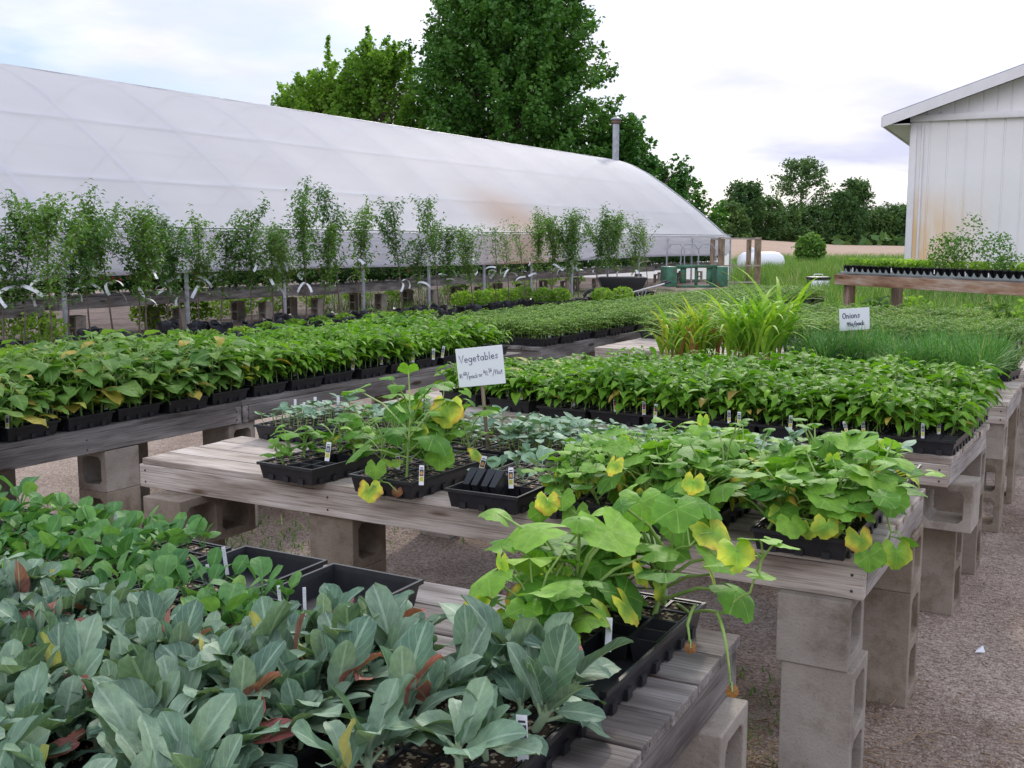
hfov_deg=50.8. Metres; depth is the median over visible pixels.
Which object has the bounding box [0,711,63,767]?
seedling tray
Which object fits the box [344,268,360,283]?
geranium
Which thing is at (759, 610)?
loose stones
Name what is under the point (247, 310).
weed clump
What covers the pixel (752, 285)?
seedling tray
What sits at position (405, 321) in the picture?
seedling tray
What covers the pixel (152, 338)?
seedling tray
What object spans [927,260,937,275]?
herb pot
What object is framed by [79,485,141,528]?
concrete block
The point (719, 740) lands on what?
concrete block
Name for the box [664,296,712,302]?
seedling tray
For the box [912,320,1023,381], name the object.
seedling tray
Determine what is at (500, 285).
concrete block
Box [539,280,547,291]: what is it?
concrete block
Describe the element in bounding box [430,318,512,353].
seedling tray
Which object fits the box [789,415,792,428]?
plant tag
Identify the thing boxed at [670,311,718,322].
seedling tray
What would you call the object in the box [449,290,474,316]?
grow bag plant
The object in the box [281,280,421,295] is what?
bench
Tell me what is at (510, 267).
geranium
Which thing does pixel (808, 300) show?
seedling tray
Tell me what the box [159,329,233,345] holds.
seedling tray
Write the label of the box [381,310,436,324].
seedling tray
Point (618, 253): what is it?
fruit sapling
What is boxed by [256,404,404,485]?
seedling tray
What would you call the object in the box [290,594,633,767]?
seedling tray
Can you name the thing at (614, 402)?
plant tag
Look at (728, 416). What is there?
plant tag
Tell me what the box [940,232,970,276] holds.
herb pot
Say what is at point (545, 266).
geranium
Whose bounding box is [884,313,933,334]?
seedling tray
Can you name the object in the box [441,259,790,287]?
grass ground
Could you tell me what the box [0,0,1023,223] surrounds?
sky
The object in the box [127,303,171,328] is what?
weed clump
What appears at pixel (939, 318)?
seedling tray
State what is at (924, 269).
herb pot
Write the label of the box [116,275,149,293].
geranium
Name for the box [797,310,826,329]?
seedling tray
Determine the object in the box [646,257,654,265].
geranium
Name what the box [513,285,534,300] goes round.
grow bag plant
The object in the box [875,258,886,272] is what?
herb pot
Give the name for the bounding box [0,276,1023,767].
ground
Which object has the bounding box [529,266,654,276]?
bench
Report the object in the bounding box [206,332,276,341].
seedling tray
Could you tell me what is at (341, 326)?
seedling tray
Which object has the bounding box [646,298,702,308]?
seedling tray
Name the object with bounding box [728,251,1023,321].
tall grass
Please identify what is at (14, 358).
seedling tray
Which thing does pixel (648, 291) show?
fruit sapling
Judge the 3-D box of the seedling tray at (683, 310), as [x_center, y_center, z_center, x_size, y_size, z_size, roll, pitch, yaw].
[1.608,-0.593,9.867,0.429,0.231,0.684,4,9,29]
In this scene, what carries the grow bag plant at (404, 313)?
on the grass ground at (732, 284)
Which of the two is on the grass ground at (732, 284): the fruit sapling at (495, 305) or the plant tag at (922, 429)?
the fruit sapling at (495, 305)
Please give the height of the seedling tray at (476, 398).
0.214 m
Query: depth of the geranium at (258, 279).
19.82 m
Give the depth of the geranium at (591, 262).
32.08 m
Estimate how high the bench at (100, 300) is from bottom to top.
0.166 m
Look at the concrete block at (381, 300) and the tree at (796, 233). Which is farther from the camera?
the tree at (796, 233)
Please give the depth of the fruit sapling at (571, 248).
22.78 m
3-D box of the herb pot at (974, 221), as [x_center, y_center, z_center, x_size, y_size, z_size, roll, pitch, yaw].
[4.808,-1.454,11.286,0.323,0.682,0.318,7,10,41]
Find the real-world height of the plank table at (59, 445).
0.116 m
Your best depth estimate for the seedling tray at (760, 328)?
6.40 m
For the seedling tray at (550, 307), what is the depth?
10.22 m
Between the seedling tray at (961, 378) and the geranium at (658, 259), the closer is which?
the seedling tray at (961, 378)
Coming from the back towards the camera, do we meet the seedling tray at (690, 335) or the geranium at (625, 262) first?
the geranium at (625, 262)
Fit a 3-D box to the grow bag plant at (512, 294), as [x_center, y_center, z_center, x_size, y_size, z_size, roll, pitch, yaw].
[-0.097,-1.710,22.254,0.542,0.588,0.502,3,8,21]
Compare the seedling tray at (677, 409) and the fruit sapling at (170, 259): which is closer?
the seedling tray at (677, 409)
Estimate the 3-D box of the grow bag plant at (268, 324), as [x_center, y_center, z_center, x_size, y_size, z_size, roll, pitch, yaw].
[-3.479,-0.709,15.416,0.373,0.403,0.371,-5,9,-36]
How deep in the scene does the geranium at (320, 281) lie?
21.56 m
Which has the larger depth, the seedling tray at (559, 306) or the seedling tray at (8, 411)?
the seedling tray at (559, 306)
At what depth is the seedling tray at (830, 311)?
10.29 m
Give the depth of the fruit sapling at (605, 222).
23.97 m
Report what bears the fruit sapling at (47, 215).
on the ground at (988, 602)
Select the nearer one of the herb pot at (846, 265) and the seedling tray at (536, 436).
the seedling tray at (536, 436)
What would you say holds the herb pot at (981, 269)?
in the pot carrier
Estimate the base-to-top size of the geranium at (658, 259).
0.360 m
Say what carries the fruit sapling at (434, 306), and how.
on the grass ground at (732, 284)
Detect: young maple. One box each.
[270,81,316,109]
[282,34,363,118]
[327,25,430,129]
[641,152,713,214]
[687,189,730,230]
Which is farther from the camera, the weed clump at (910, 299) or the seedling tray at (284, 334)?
the weed clump at (910, 299)
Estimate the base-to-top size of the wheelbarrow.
0.726 m
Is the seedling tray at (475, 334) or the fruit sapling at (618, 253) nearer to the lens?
the seedling tray at (475, 334)
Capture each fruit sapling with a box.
[0,189,53,345]
[0,205,53,347]
[10,191,99,343]
[35,213,117,344]
[58,203,115,339]
[63,178,127,341]
[90,195,175,335]
[105,200,168,338]
[150,211,196,333]
[150,219,189,337]
[174,203,231,335]
[181,224,258,335]
[214,191,290,332]
[244,215,300,326]
[260,221,321,323]
[281,175,323,320]
[305,180,351,321]
[305,218,354,325]
[339,194,379,322]
[366,196,428,312]
[403,235,435,311]
[408,193,446,312]
[423,219,467,320]
[453,224,487,314]
[481,219,511,312]
[492,225,523,309]
[505,218,541,309]
[524,206,548,304]
[540,208,580,289]
[546,207,595,301]
[550,208,590,302]
[580,201,627,300]
[581,211,625,300]
[605,210,628,299]
[617,213,655,297]
[631,212,661,295]
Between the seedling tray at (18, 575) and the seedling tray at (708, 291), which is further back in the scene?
the seedling tray at (708, 291)
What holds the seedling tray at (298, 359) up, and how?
on the plank table at (419, 378)
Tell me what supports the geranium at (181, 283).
on the bench at (100, 300)
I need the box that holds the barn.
[881,64,1023,293]
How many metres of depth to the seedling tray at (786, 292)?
13.52 m
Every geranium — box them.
[0,280,35,304]
[28,279,52,297]
[41,278,78,298]
[72,276,104,296]
[96,275,130,295]
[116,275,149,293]
[137,274,173,293]
[170,273,192,290]
[189,272,212,289]
[206,271,231,289]
[223,271,248,288]
[242,270,264,287]
[255,270,278,286]
[278,269,297,283]
[294,268,321,284]
[310,268,335,285]
[331,268,349,284]
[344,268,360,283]
[358,267,378,283]
[368,267,390,282]
[379,267,402,280]
[392,266,413,279]
[414,266,437,278]
[431,266,445,276]
[453,265,463,276]
[477,265,485,274]
[479,264,498,274]
[489,264,505,273]
[497,264,513,273]
[508,264,523,272]
[516,263,529,272]
[533,262,548,271]
[540,262,555,271]
[577,260,589,268]
[584,260,594,268]
[615,258,627,267]
[621,258,633,265]
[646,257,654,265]
[648,257,661,264]
[655,256,665,264]
[663,256,675,263]
[672,256,681,263]
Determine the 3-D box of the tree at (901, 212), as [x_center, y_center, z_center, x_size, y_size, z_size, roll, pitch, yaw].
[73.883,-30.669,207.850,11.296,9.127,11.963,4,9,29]
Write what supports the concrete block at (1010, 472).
on the ground at (988, 602)
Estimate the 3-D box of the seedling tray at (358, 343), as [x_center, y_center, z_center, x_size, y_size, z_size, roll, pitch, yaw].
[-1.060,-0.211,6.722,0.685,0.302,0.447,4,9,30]
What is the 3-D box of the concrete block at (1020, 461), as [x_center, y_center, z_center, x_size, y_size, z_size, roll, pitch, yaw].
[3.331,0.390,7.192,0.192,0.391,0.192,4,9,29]
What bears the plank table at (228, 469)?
on the concrete block
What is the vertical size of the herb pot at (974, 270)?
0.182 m
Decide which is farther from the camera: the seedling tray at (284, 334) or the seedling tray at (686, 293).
the seedling tray at (686, 293)
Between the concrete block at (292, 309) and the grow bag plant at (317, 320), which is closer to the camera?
the grow bag plant at (317, 320)
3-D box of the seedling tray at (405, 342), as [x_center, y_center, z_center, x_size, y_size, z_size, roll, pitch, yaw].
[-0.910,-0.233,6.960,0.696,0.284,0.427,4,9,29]
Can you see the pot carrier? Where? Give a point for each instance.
(1013, 278)
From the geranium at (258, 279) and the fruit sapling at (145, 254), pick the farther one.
the geranium at (258, 279)
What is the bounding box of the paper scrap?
[975,646,984,651]
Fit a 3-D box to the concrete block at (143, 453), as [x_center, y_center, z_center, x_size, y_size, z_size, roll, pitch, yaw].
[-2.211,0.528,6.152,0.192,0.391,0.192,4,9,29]
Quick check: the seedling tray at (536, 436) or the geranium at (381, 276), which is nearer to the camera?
the seedling tray at (536, 436)
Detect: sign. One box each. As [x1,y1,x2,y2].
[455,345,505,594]
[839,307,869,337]
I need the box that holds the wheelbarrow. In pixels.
[583,276,670,297]
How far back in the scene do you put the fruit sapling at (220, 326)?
16.11 m
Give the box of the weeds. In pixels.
[0,285,702,344]
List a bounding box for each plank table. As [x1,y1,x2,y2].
[0,401,241,471]
[140,436,925,600]
[232,549,739,767]
[239,352,521,422]
[382,387,989,487]
[485,327,658,360]
[594,338,1023,387]
[977,381,1023,423]
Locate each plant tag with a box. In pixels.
[5,415,8,427]
[49,405,53,418]
[221,547,228,574]
[277,585,281,600]
[302,587,306,614]
[325,442,330,460]
[351,357,354,369]
[419,465,423,484]
[432,349,434,359]
[441,346,444,357]
[479,456,486,467]
[508,467,513,487]
[516,715,528,761]
[605,617,612,651]
[613,399,616,411]
[642,401,645,414]
[653,404,657,416]
[727,410,730,422]
[737,412,740,422]
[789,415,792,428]
[843,421,847,431]
[861,421,864,431]
[921,423,924,437]
[937,423,940,433]
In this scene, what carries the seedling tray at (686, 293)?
on the plank table
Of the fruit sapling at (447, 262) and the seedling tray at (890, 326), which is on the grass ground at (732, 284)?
the fruit sapling at (447, 262)
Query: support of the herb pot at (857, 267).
in the pot carrier
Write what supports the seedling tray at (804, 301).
on the plank table
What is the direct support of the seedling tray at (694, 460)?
on the plank table at (228, 469)
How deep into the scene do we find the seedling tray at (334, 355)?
6.36 m
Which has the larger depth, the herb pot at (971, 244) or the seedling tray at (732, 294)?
the seedling tray at (732, 294)
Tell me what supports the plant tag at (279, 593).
in the seedling tray at (235, 600)
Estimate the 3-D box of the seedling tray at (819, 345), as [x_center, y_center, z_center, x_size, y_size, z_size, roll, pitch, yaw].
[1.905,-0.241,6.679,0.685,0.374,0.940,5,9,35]
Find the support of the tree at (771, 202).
on the ground at (988, 602)
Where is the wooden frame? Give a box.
[709,237,761,287]
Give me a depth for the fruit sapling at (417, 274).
19.98 m
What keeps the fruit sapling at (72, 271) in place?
on the ground at (988, 602)
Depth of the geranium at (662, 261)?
36.99 m
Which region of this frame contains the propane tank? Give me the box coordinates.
[737,247,784,267]
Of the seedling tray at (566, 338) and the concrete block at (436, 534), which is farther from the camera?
the seedling tray at (566, 338)
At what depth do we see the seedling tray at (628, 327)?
9.87 m
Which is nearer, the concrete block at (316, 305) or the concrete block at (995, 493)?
the concrete block at (995, 493)
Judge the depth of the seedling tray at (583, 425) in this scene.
4.03 m
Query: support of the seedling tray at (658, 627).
on the plank table at (662, 716)
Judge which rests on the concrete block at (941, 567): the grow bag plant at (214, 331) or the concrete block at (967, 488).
the concrete block at (967, 488)
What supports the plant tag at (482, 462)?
in the seedling tray at (482, 489)
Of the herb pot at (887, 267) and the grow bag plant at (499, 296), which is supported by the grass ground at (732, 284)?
the grow bag plant at (499, 296)
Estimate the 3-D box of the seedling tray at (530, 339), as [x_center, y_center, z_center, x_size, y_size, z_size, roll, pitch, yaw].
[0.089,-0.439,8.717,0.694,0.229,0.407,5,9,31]
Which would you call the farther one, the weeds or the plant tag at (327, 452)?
the weeds
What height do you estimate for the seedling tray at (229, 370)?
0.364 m
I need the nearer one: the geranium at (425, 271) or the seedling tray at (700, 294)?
the seedling tray at (700, 294)
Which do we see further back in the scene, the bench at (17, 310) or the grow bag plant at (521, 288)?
the grow bag plant at (521, 288)
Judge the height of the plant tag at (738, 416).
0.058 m
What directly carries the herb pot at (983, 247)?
in the pot carrier
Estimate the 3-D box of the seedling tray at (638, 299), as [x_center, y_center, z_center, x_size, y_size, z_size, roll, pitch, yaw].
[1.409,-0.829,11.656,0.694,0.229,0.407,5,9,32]
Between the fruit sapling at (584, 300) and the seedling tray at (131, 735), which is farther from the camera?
the fruit sapling at (584, 300)
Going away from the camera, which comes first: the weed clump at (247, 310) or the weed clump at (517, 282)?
the weed clump at (247, 310)
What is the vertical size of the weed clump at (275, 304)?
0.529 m
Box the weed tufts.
[52,488,779,767]
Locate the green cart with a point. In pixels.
(716, 276)
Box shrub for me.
[791,231,827,261]
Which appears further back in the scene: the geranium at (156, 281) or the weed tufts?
the geranium at (156, 281)
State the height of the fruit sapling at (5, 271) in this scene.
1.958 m
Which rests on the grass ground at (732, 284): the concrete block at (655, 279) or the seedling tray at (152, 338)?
the concrete block at (655, 279)
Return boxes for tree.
[400,0,625,157]
[583,112,658,174]
[709,200,754,237]
[719,178,775,237]
[748,191,794,240]
[760,203,824,241]
[767,156,835,217]
[791,203,851,244]
[825,186,868,244]
[839,176,875,242]
[856,206,904,244]
[870,201,906,245]
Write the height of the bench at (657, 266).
0.167 m
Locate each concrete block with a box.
[0,469,16,500]
[38,313,55,337]
[69,315,86,337]
[77,444,139,492]
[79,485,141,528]
[136,442,149,510]
[143,306,159,329]
[143,490,255,542]
[172,308,185,329]
[202,420,254,444]
[213,539,224,545]
[230,301,244,321]
[255,504,257,526]
[258,302,272,320]
[286,297,297,316]
[309,513,385,567]
[311,298,324,315]
[349,293,360,310]
[364,558,385,571]
[372,391,405,407]
[374,294,386,311]
[402,289,412,305]
[420,531,455,538]
[427,290,437,304]
[450,286,460,301]
[474,287,482,290]
[493,283,502,289]
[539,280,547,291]
[560,281,568,294]
[573,278,578,290]
[583,351,594,355]
[592,278,599,290]
[653,274,659,285]
[671,696,747,767]
[698,271,702,281]
[776,588,863,672]
[778,650,867,767]
[862,579,920,707]
[873,523,923,592]
[914,475,980,533]
[919,510,962,615]
[934,485,983,574]
[960,448,985,489]
[981,455,1005,532]
[983,434,1017,503]
[986,419,1008,459]
[1006,416,1023,474]
[1007,403,1019,437]
[1020,388,1023,415]
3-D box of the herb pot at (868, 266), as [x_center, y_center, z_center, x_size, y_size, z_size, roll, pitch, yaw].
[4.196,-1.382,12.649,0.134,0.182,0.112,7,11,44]
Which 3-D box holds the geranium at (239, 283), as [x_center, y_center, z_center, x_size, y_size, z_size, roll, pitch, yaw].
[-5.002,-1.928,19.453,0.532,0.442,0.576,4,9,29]
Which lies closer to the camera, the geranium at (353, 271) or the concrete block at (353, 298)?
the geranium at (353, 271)
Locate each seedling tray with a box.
[0,339,74,363]
[0,341,139,430]
[0,348,35,366]
[0,360,68,441]
[0,385,25,417]
[0,475,76,536]
[0,496,143,561]
[0,551,74,602]
[0,552,26,566]
[0,575,179,664]
[0,590,240,767]
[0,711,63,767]
[2,505,231,595]
[2,683,287,767]
[29,335,170,420]
[30,330,141,360]
[80,340,219,412]
[86,582,461,767]
[92,542,327,615]
[98,328,189,356]
[115,333,210,356]
[130,330,260,404]
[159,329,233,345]
[180,556,423,628]
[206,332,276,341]
[211,332,295,396]
[226,336,324,390]
[243,324,307,342]
[253,392,373,442]
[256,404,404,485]
[270,333,361,383]
[272,320,340,337]
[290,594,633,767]
[294,320,370,334]
[296,326,397,378]
[307,398,430,445]
[321,318,404,332]
[330,325,420,373]
[340,362,499,502]
[347,308,427,327]
[347,324,440,368]
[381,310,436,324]
[383,412,478,455]
[391,324,471,364]
[404,314,495,351]
[426,313,498,329]
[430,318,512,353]
[433,357,546,405]
[444,443,578,514]
[450,405,532,452]
[452,309,522,332]
[463,484,800,715]
[469,307,531,330]
[480,411,606,466]
[485,360,577,412]
[486,315,567,345]
[493,308,549,316]
[506,304,563,313]
[507,313,585,343]
[517,304,579,314]
[521,425,667,524]
[526,311,594,340]
[532,360,612,419]
[535,303,593,311]
[537,309,612,337]
[537,352,618,369]
[544,301,605,308]
[546,418,670,462]
[555,308,629,334]
[564,300,620,308]
[570,306,638,332]
[577,298,632,305]
[577,359,685,426]
[586,345,672,367]
[589,303,655,330]
[597,411,794,536]
[601,303,659,326]
[603,298,656,304]
[615,300,676,317]
[617,297,667,302]
[623,296,675,301]
[629,349,723,374]
[632,300,685,312]
[633,294,736,359]
[634,358,737,429]
[636,309,681,338]
[639,293,684,300]
[642,424,725,442]
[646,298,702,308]
[648,293,697,298]
[657,292,706,297]
[661,307,704,317]
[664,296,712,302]
[668,291,713,296]
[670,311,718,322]
[672,299,712,313]
[673,295,731,303]
[680,290,723,298]
[684,362,791,434]
[685,289,732,293]
[686,269,835,365]
[686,350,759,373]
[689,296,737,308]
[692,289,740,292]
[695,293,747,303]
[699,301,735,310]
[703,288,748,292]
[704,293,757,301]
[709,418,946,571]
[712,287,755,290]
[715,292,761,301]
[717,291,773,301]
[728,290,776,302]
[733,346,828,382]
[738,284,776,288]
[740,289,795,304]
[740,427,806,478]
[741,288,790,306]
[748,364,848,442]
[750,288,803,301]
[756,288,810,303]
[769,285,816,303]
[772,286,822,302]
[780,320,865,362]
[783,313,823,344]
[785,285,831,301]
[788,303,831,316]
[792,355,873,382]
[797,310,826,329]
[800,313,845,342]
[804,362,919,447]
[817,311,846,333]
[822,302,865,314]
[826,318,882,339]
[827,320,919,366]
[839,351,937,389]
[858,304,892,319]
[859,324,977,368]
[864,312,895,335]
[868,315,928,348]
[873,380,990,455]
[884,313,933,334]
[885,303,930,319]
[887,440,921,487]
[903,318,963,349]
[909,359,1011,430]
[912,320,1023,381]
[914,326,1023,389]
[920,304,961,319]
[924,315,969,338]
[947,318,999,343]
[951,306,996,321]
[957,316,1005,336]
[981,321,1023,355]
[990,317,1023,330]
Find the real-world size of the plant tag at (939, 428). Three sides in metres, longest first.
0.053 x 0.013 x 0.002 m
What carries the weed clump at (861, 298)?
on the grass ground at (732, 284)
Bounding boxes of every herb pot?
[843,258,850,271]
[848,258,857,271]
[854,258,863,271]
[860,258,867,272]
[864,258,872,272]
[871,258,880,272]
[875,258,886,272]
[881,258,893,273]
[888,258,900,273]
[892,258,902,273]
[898,258,913,273]
[905,259,919,274]
[913,260,925,274]
[921,260,930,274]
[926,232,955,275]
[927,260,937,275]
[932,232,961,275]
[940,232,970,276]
[950,232,976,267]
[954,261,966,276]
[956,212,988,264]
[962,261,972,276]
[969,261,981,276]
[977,231,1006,269]
[977,261,989,277]
[982,231,1015,278]
[985,261,996,277]
[997,252,1016,278]
[1006,252,1023,266]
[1009,262,1019,278]
[1016,262,1023,278]
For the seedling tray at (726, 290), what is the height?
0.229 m
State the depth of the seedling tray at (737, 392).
4.67 m
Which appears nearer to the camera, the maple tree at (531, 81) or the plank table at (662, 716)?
the plank table at (662, 716)
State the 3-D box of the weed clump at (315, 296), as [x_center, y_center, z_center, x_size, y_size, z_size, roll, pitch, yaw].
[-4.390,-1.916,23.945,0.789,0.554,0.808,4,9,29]
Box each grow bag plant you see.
[0,344,25,353]
[24,340,54,352]
[147,335,172,341]
[171,332,194,339]
[197,328,222,335]
[227,325,254,336]
[255,321,278,334]
[284,318,308,331]
[308,315,332,328]
[334,312,355,326]
[378,311,398,319]
[398,310,419,318]
[421,309,438,322]
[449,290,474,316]
[467,289,490,311]
[480,288,503,311]
[496,287,518,301]
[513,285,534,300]
[532,287,555,308]
[549,287,571,305]
[590,287,613,304]
[613,286,633,300]
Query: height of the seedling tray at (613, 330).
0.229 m
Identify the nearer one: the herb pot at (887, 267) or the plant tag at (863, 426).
the plant tag at (863, 426)
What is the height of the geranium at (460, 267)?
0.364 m
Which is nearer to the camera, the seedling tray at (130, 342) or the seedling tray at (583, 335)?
the seedling tray at (130, 342)
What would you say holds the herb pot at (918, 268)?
in the pot carrier
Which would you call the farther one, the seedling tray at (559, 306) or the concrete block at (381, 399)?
the seedling tray at (559, 306)
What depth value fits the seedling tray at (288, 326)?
7.18 m
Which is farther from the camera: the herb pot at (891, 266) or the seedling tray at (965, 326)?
the herb pot at (891, 266)
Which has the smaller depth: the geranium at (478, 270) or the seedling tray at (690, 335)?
the seedling tray at (690, 335)
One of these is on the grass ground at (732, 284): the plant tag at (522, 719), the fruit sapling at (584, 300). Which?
the fruit sapling at (584, 300)
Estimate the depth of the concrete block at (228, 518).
4.11 m
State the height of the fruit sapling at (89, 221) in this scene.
2.342 m
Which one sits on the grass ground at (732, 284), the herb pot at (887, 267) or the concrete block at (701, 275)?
the concrete block at (701, 275)
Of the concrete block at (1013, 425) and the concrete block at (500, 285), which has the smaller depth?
the concrete block at (1013, 425)
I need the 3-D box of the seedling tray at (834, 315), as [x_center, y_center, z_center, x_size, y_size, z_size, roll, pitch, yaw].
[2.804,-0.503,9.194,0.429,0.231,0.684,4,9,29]
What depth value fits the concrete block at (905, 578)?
3.53 m
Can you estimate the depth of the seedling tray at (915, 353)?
6.09 m
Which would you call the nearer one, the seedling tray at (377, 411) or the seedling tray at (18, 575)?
the seedling tray at (18, 575)
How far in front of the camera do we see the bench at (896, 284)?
11.69 m
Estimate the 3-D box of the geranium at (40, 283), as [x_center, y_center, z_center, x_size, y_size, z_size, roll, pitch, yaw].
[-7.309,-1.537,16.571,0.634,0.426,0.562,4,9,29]
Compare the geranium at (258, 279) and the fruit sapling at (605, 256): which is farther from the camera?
the fruit sapling at (605, 256)
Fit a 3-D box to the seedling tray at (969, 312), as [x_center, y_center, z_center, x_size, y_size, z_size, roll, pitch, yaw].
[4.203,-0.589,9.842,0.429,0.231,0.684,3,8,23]
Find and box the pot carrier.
[840,268,1023,280]
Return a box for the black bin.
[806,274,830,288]
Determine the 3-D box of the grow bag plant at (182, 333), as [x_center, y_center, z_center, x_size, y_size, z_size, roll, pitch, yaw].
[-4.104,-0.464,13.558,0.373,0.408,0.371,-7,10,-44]
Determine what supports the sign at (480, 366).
in the ground at (988, 602)
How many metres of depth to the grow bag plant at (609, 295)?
22.01 m
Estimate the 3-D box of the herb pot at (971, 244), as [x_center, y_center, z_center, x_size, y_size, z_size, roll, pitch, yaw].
[4.775,-1.367,11.399,0.296,0.481,0.310,1,8,9]
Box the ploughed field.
[731,239,904,258]
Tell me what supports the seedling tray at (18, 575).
on the plank table at (662, 716)
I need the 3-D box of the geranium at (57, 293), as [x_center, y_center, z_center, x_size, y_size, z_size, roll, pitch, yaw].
[-6.837,-1.516,16.312,0.537,0.452,0.560,4,9,29]
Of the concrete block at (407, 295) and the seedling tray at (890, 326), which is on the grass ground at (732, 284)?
the concrete block at (407, 295)
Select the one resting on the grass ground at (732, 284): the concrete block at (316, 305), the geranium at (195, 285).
the concrete block at (316, 305)
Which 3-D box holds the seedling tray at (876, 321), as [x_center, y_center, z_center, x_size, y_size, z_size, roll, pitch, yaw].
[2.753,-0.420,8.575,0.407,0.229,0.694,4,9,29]
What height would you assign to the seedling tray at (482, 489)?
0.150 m
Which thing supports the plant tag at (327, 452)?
in the seedling tray at (310, 466)
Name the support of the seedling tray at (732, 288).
on the plank table
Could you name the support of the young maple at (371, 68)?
on the grass ground at (732, 284)
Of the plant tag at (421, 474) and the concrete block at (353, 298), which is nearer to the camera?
the plant tag at (421, 474)
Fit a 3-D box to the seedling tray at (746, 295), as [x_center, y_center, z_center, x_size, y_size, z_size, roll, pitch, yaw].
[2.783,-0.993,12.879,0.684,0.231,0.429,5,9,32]
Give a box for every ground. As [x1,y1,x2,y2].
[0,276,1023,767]
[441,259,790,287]
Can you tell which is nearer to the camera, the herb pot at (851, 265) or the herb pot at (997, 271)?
the herb pot at (997, 271)
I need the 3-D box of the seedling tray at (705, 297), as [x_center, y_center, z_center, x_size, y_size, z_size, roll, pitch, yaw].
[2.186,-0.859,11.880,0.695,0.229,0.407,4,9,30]
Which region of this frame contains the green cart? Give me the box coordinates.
[660,244,727,287]
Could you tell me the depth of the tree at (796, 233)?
194.70 m
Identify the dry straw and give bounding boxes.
[732,631,1023,767]
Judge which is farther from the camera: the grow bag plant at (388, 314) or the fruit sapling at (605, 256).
the fruit sapling at (605, 256)
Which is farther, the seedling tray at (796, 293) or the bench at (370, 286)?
the bench at (370, 286)
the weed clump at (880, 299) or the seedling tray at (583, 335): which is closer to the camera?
the seedling tray at (583, 335)
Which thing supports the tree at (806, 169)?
on the ground at (988, 602)
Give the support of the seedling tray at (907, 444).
on the plank table at (228, 469)
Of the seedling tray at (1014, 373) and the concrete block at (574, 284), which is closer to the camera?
the seedling tray at (1014, 373)
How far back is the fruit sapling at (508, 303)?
21.70 m
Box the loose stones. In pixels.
[143,480,1023,767]
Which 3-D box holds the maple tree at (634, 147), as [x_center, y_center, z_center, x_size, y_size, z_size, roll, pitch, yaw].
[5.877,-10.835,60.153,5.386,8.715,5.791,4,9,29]
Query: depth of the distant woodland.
193.84 m
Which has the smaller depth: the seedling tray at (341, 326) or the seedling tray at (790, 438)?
the seedling tray at (790, 438)
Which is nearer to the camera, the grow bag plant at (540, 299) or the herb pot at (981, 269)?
the herb pot at (981, 269)
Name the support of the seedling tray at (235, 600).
on the plank table at (662, 716)
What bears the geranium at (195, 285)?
on the bench at (100, 300)
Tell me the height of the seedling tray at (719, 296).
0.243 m
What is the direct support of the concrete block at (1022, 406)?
on the concrete block at (1020, 461)
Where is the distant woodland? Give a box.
[757,226,904,245]
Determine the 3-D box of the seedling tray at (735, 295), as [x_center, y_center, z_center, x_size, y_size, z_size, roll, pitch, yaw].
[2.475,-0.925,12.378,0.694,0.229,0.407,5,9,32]
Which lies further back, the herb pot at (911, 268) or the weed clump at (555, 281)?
the weed clump at (555, 281)
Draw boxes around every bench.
[0,303,44,318]
[12,285,297,310]
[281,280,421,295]
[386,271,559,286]
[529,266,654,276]
[628,262,717,269]
[834,273,1023,314]
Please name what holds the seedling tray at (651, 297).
on the plank table
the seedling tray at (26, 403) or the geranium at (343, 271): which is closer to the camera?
the seedling tray at (26, 403)
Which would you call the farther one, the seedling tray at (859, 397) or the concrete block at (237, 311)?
the concrete block at (237, 311)
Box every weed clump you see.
[0,317,32,338]
[8,309,70,341]
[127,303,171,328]
[169,301,214,321]
[199,299,232,319]
[224,297,263,315]
[260,295,297,312]
[298,295,331,307]
[341,292,372,302]
[382,290,414,304]
[440,284,469,296]
[477,282,503,288]
[511,280,534,286]
[539,278,562,285]
[563,276,585,283]
[830,296,872,308]
[862,295,903,309]
[881,291,935,314]
[948,303,977,311]
[967,302,1023,321]
[986,298,1023,321]
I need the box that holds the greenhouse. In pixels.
[0,63,731,338]
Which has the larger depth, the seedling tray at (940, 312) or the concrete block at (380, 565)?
the seedling tray at (940, 312)
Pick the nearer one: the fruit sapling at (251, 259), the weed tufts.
the weed tufts
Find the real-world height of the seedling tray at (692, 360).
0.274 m
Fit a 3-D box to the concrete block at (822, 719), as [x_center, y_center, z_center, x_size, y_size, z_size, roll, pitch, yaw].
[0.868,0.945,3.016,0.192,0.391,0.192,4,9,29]
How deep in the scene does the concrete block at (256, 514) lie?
5.79 m
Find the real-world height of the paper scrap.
0.021 m
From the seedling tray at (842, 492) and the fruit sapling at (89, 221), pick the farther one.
the fruit sapling at (89, 221)
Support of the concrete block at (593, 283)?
on the grass ground at (732, 284)
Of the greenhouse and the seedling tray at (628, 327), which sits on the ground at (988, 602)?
the greenhouse
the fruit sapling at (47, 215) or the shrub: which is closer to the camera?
the fruit sapling at (47, 215)
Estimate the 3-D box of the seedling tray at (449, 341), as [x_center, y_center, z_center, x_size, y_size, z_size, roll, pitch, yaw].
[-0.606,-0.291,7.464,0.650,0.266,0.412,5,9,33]
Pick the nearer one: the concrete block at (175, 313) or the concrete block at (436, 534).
the concrete block at (436, 534)
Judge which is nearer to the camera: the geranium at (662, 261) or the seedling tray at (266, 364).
the seedling tray at (266, 364)
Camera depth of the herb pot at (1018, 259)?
10.71 m
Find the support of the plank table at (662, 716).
on the concrete block
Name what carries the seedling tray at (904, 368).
on the plank table at (952, 468)
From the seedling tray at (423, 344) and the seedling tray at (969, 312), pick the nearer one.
the seedling tray at (423, 344)
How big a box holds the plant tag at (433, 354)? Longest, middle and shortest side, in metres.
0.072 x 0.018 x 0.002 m

